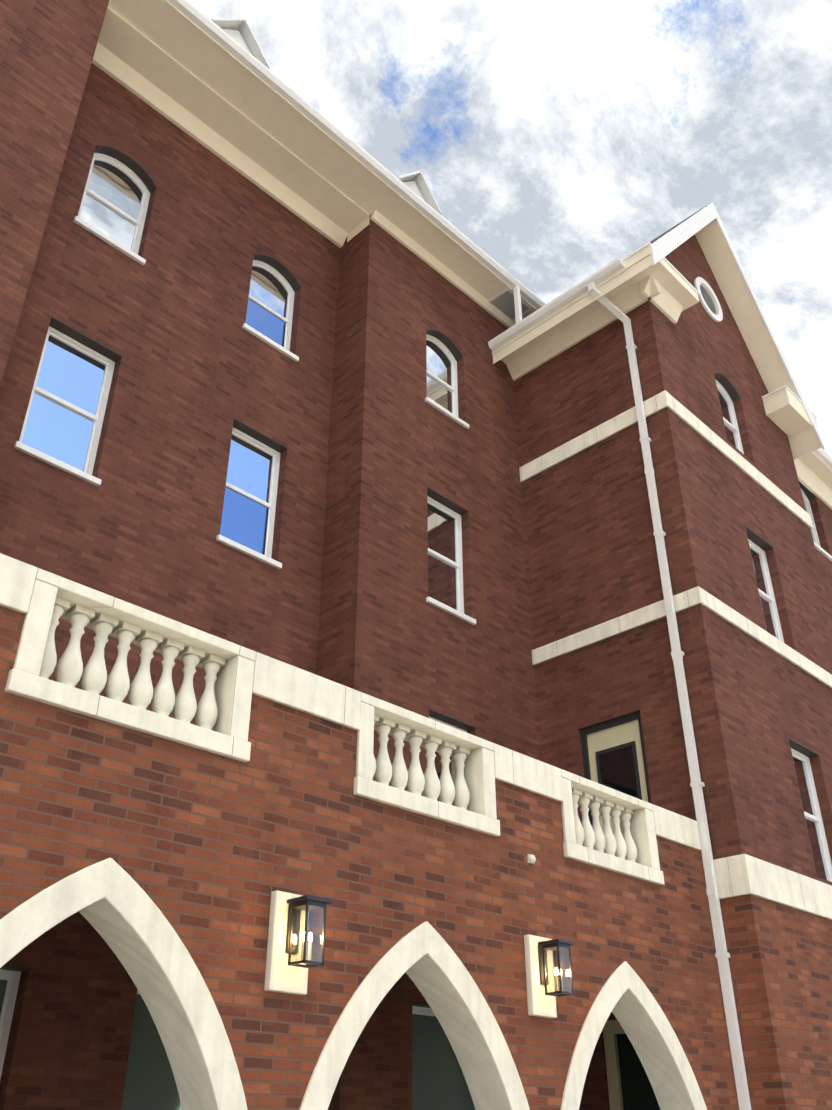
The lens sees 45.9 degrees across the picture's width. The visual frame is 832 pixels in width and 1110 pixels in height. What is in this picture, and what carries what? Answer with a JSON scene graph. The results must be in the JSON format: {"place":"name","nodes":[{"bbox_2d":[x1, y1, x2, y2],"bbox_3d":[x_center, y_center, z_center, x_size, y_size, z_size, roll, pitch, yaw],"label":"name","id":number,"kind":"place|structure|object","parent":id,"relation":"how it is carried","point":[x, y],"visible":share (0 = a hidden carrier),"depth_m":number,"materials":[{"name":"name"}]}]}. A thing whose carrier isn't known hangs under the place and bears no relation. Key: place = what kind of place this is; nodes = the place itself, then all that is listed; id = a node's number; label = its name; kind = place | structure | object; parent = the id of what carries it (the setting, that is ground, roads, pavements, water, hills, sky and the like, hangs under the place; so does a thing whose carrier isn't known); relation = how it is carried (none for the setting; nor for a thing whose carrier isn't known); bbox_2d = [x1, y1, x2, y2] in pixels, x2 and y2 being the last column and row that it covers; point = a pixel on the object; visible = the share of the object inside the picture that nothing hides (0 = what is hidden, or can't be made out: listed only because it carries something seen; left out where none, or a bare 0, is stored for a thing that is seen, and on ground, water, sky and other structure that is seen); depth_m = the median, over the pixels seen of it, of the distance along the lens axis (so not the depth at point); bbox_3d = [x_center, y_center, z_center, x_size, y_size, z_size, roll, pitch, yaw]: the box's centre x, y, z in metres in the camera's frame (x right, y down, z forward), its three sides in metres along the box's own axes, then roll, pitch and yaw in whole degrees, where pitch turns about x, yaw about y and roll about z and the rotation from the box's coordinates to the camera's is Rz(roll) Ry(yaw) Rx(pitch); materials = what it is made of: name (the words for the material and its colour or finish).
{"place":"outdoors","nodes":[
{"label":"outdoors","id":0,"kind":"place"},
{"bbox_2d":[188,0,831,456],"label":"sky","id":1,"kind":"structure","parent":0,"point":[562,138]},
{"bbox_2d":[515,234,831,1109],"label":"wing wall","id":2,"kind":"structure","parent":0,"point":[593,562],"depth_m":14.79,"materials":[{"name":"brown brick"}]},
{"bbox_2d":[580,712,650,831],"bbox_3d":[2.750,3.533,13.028,1.040,2.800,0.100,-27,-40,37],"label":"terrace door","id":3,"kind":"structure","parent":2,"relation":"in","point":[613,754],"depth_m":13.46,"materials":[{"name":"beige wood"}]},
{"bbox_2d":[603,1020,659,1109],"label":"arcade door","id":4,"kind":"structure","parent":2,"relation":"attached to","point":[629,1086],"depth_m":11.69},
{"bbox_2d":[492,219,821,459],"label":"wing cornice","id":5,"kind":"structure","parent":2,"relation":"attached to","point":[661,285],"depth_m":17.56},
{"bbox_2d":[488,202,831,469],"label":"roof fascia","id":6,"kind":"structure","parent":5,"relation":"attached to","point":[662,247],"depth_m":17.45,"materials":[{"name":"white paint"}]},
{"bbox_2d":[588,282,750,1109],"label":"downspout","id":7,"kind":"object","parent":2,"relation":"attached to","point":[722,955],"visible":0.96,"depth_m":12.55,"materials":[{"name":"white paint"}]},
{"bbox_2d":[519,390,831,919],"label":"wing stone bands","id":8,"kind":"object","parent":2,"relation":"attached to","point":[740,875],"visible":0.58,"depth_m":14.25,"materials":[{"name":"beige stone"}]},
{"bbox_2d":[650,204,708,243],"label":"wing roof","id":9,"kind":"structure","parent":2,"relation":"on","point":[658,237],"depth_m":18.31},
{"bbox_2d":[694,277,722,321],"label":"gable vent trim","id":10,"kind":"structure","parent":2,"relation":"attached to","point":[698,283],"depth_m":18.60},
{"bbox_2d":[700,285,716,314],"bbox_3d":[5.489,-4.811,18.634,0.080,0.720,0.720,-27,-40,37],"label":"gable vent louvre","id":11,"kind":"object","parent":10,"relation":"in","point":[708,299],"visible":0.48,"depth_m":18.71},
{"bbox_2d":[714,372,743,453],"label":"wing window","id":12,"kind":"structure","parent":2,"relation":"attached to","point":[728,394],"depth_m":17.68,"materials":[{"name":"white paint"}]},
{"bbox_2d":[742,523,783,642],"bbox_3d":[5.493,0.555,15.511,0.224,1.904,1.130,-27,-40,37],"label":"wing window","id":13,"kind":"structure","parent":2,"relation":"attached to","point":[759,546],"depth_m":15.83,"materials":[{"name":"white paint"}]},
{"bbox_2d":[786,736,831,881],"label":"wing window","id":14,"kind":"structure","parent":2,"relation":"attached to","point":[801,754],"depth_m":13.94,"materials":[{"name":"white paint"}]},
{"bbox_2d":[719,894,831,1109],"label":"wing wall","id":15,"kind":"structure","parent":0,"point":[780,961],"depth_m":11.09,"materials":[{"name":"red brick"}]},
{"label":"ground","id":16,"kind":"structure","parent":0,"visible":0},
{"bbox_2d":[0,0,108,384],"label":"tower wall","id":17,"kind":"structure","parent":16,"relation":"on","point":[47,49],"depth_m":11.67,"materials":[{"name":"brick"}]},
{"bbox_2d":[0,63,539,1109],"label":"building wall","id":18,"kind":"structure","parent":16,"relation":"on","point":[358,425],"depth_m":13.22,"materials":[{"name":"brick"}]},
{"bbox_2d":[0,965,39,1078],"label":"window","id":19,"kind":"structure","parent":18,"relation":"attached to","point":[9,979],"depth_m":8.73,"materials":[{"name":"white paint"}]},
{"bbox_2d":[13,441,101,486],"bbox_3d":[-4.062,-0.978,11.040,0.250,0.075,1.030,-27,-40,37],"label":"window sill","id":20,"kind":"structure","parent":18,"relation":"attached to","point":[52,461],"depth_m":10.95,"materials":[{"name":"white stone"}]},
{"bbox_2d":[19,312,128,474],"bbox_3d":[-4.086,-1.814,11.569,0.224,1.904,1.150,-27,-40,37],"label":"window","id":21,"kind":"structure","parent":18,"relation":"attached to","point":[64,416],"depth_m":11.70,"materials":[{"name":"glass"}]},
{"bbox_2d":[73,216,145,264],"bbox_3d":[-4.062,-4.063,12.894,0.250,0.075,1.030,-27,-40,37],"label":"window sill","id":22,"kind":"structure","parent":18,"relation":"attached to","point":[108,239],"depth_m":12.80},
{"bbox_2d":[78,145,156,254],"bbox_3d":[-4.086,-4.810,13.369,0.224,1.694,0.958,-27,-40,37],"label":"window","id":23,"kind":"structure","parent":18,"relation":"attached to","point":[120,186],"depth_m":13.52,"materials":[{"name":"glass"}]},
{"bbox_2d":[121,980,181,1109],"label":"door","id":24,"kind":"structure","parent":18,"relation":"attached to","point":[150,1083],"depth_m":9.48,"materials":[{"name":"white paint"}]},
{"bbox_2d":[216,534,281,568],"bbox_3d":[-2.200,0.001,12.668,0.250,0.075,1.010,-27,-40,37],"label":"window sill","id":25,"kind":"structure","parent":18,"relation":"attached to","point":[248,551],"depth_m":12.57,"materials":[{"name":"white stone"}]},
{"bbox_2d":[220,415,292,557],"bbox_3d":[-2.223,-0.836,13.197,0.224,1.904,1.130,-27,-40,37],"label":"window","id":26,"kind":"structure","parent":18,"relation":"attached to","point":[249,509],"depth_m":13.35,"materials":[{"name":"glass"}]},
{"bbox_2d":[242,323,298,361],"bbox_3d":[-2.200,-3.085,14.522,0.250,0.075,1.010,-27,-40,37],"label":"window sill","id":27,"kind":"structure","parent":18,"relation":"attached to","point":[270,342],"depth_m":14.43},
{"bbox_2d":[246,253,300,350],"bbox_3d":[-2.223,-3.831,14.997,0.224,1.694,0.938,-27,-40,37],"label":"window","id":28,"kind":"structure","parent":18,"relation":"attached to","point":[275,285],"depth_m":15.18,"materials":[{"name":"glass"}]},
{"bbox_2d":[92,0,536,327],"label":"eaves cornice","id":29,"kind":"structure","parent":18,"relation":"attached to","point":[173,65],"depth_m":15.11,"materials":[{"name":"paint"}]},
{"bbox_2d":[167,0,545,309],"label":"eaves gutter","id":30,"kind":"object","parent":29,"relation":"attached to","point":[227,42],"visible":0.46,"depth_m":15.29,"materials":[{"name":"white paint"}]},
{"bbox_2d":[490,291,528,319],"bbox_3d":[1.719,-4.622,18.242,0.490,0.016,0.640,-27,-40,37],"label":"eaves vent panel","id":31,"kind":"object","parent":29,"relation":"attached to","point":[504,303],"visible":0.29,"depth_m":18.22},
{"bbox_2d":[488,285,532,323],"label":"dormer trim","id":32,"kind":"structure","parent":29,"relation":"attached to","point":[518,300],"depth_m":17.75,"materials":[{"name":"white paint"}]},
{"bbox_2d":[406,1001,474,1109],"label":"door","id":33,"kind":"structure","parent":18,"relation":"attached to","point":[438,1081],"depth_m":11.06,"materials":[{"name":"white paint"}]},
{"bbox_2d":[426,329,462,416],"bbox_3d":[0.416,-2.997,16.387,0.224,1.694,0.928,-27,-40,37],"label":"window","id":34,"kind":"structure","parent":18,"relation":"attached to","point":[444,355],"depth_m":16.61,"materials":[{"name":"glass"}]},
{"bbox_2d":[425,397,468,428],"bbox_3d":[0.440,-2.250,15.911,0.250,0.075,1.000,-27,-40,37],"label":"window sill","id":35,"kind":"structure","parent":18,"relation":"attached to","point":[440,408],"depth_m":15.82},
{"bbox_2d":[423,484,472,613],"bbox_3d":[0.416,-0.001,14.586,0.224,1.904,1.120,-27,-40,37],"label":"window","id":36,"kind":"structure","parent":18,"relation":"attached to","point":[445,573],"depth_m":14.78,"materials":[{"name":"glass"}]},
{"bbox_2d":[426,597,475,624],"bbox_3d":[0.440,0.836,14.057,0.250,0.075,1.000,-27,-40,37],"label":"window sill","id":37,"kind":"structure","parent":18,"relation":"attached to","point":[448,609],"depth_m":13.95,"materials":[{"name":"white stone"}]},
{"bbox_2d":[424,707,480,800],"bbox_3d":[0.416,3.042,12.758,0.224,1.904,1.120,-27,-40,37],"label":"window","id":38,"kind":"structure","parent":18,"relation":"attached to","point":[449,721],"depth_m":13.15,"materials":[{"name":"white paint"}]},
{"bbox_2d":[0,606,738,1109],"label":"arcade wall","id":39,"kind":"structure","parent":16,"relation":"on","point":[208,852],"depth_m":7.63,"materials":[{"name":"brown brick"}]},
{"bbox_2d":[264,890,308,994],"bbox_3d":[-0.919,2.798,7.096,0.070,0.670,0.340,-27,-40,37],"label":"lantern backplate","id":40,"kind":"object","parent":39,"relation":"attached to","point":[282,975],"visible":0.69,"depth_m":7.00,"materials":[{"name":"beige stone"}]},
{"bbox_2d":[286,895,331,967],"bbox_3d":[-0.792,2.695,7.013,0.285,0.442,0.230,-27,-40,37],"label":"lantern","id":41,"kind":"object","parent":39,"relation":"attached to","point":[306,901],"depth_m":7.01,"materials":[{"name":"black metal"}]},
{"bbox_2d":[301,942,311,959],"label":"lantern candle sleeves","id":42,"kind":"object","parent":41,"relation":"in","point":[309,954],"depth_m":6.93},
{"bbox_2d":[302,932,311,941],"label":"light bulbs","id":43,"kind":"object","parent":41,"relation":"in","point":[310,940],"depth_m":6.98,"materials":[{"name":"white glass"}]},
{"bbox_2d":[0,553,701,884],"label":"balcony parapet","id":44,"kind":"structure","parent":39,"relation":"on","point":[32,593],"depth_m":8.05,"materials":[{"name":"beige stone"}]},
{"bbox_2d":[39,597,636,862],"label":"balusters","id":45,"kind":"object","parent":44,"relation":"in","point":[162,699],"visible":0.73,"depth_m":7.53,"materials":[{"name":"beige stone"}]},
{"bbox_2d":[0,858,706,1109],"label":"pointed arch surrounds","id":46,"kind":"object","parent":39,"relation":"attached to","point":[112,903],"visible":0.88,"depth_m":7.04,"materials":[{"name":"beige stone"}]},
{"bbox_2d":[527,854,535,863],"bbox_3d":[1.115,2.923,9.449,0.067,0.084,0.084,-27,-40,37],"label":"security camera","id":47,"kind":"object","parent":39,"relation":"attached to","point":[531,859],"depth_m":9.42,"materials":[{"name":"plastic"}]},
{"bbox_2d":[524,934,556,1017],"bbox_3d":[1.125,3.820,8.914,0.070,0.670,0.340,-27,-40,37],"label":"lantern backplate","id":48,"kind":"object","parent":39,"relation":"attached to","point":[541,1003],"visible":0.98,"depth_m":8.82,"materials":[{"name":"beige stone"}]},
{"bbox_2d":[538,939,573,996],"bbox_3d":[1.252,3.717,8.831,0.285,0.442,0.230,-27,-40,37],"label":"lantern","id":49,"kind":"object","parent":39,"relation":"attached to","point":[549,944],"depth_m":8.83,"materials":[{"name":"clear glass"}]},
{"bbox_2d":[555,976,562,990],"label":"lantern candle sleeves","id":50,"kind":"object","parent":49,"relation":"in","point":[557,988],"depth_m":8.73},
{"bbox_2d":[809,494,831,613],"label":"wing wall","id":51,"kind":"structure","parent":16,"relation":"on","point":[822,513],"depth_m":20.21,"materials":[{"name":"brown brick"}]},
{"bbox_2d":[799,481,820,546],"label":"window","id":52,"kind":"structure","parent":51,"relation":"attached to","point":[808,495],"depth_m":20.56,"materials":[{"name":"white paint"}]},
{"bbox_2d":[794,452,831,509],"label":"wing cornice","id":53,"kind":"structure","parent":51,"relation":"attached to","point":[814,472],"depth_m":20.39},
{"bbox_2d":[814,542,831,560],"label":"window sill","id":54,"kind":"structure","parent":51,"relation":"attached to","point":[823,551],"depth_m":19.51,"materials":[{"name":"white stone"}]},
{"bbox_3d":[-1.753,-7.191,20.129,6.020,6.060,11.880,-27,-40,37],"label":"roof","id":55,"kind":"object","parent":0,"visible":0},
{"bbox_2d":[211,18,269,68],"bbox_3d":[-4.067,-7.809,17.364,3.180,2.050,1.190,-27,-40,37],"label":"dormer","id":56,"kind":"object","parent":55,"relation":"on","point":[239,31],"visible":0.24,"depth_m":16.91,"materials":[{"name":"white paint"}]},
{"bbox_2d":[397,170,441,214],"bbox_3d":[-1.042,-6.220,20.008,3.180,2.050,1.190,-27,-40,37],"label":"dormer","id":57,"kind":"object","parent":55,"relation":"on","point":[416,182],"visible":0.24,"depth_m":19.56,"materials":[{"name":"white paint"}]}
]}

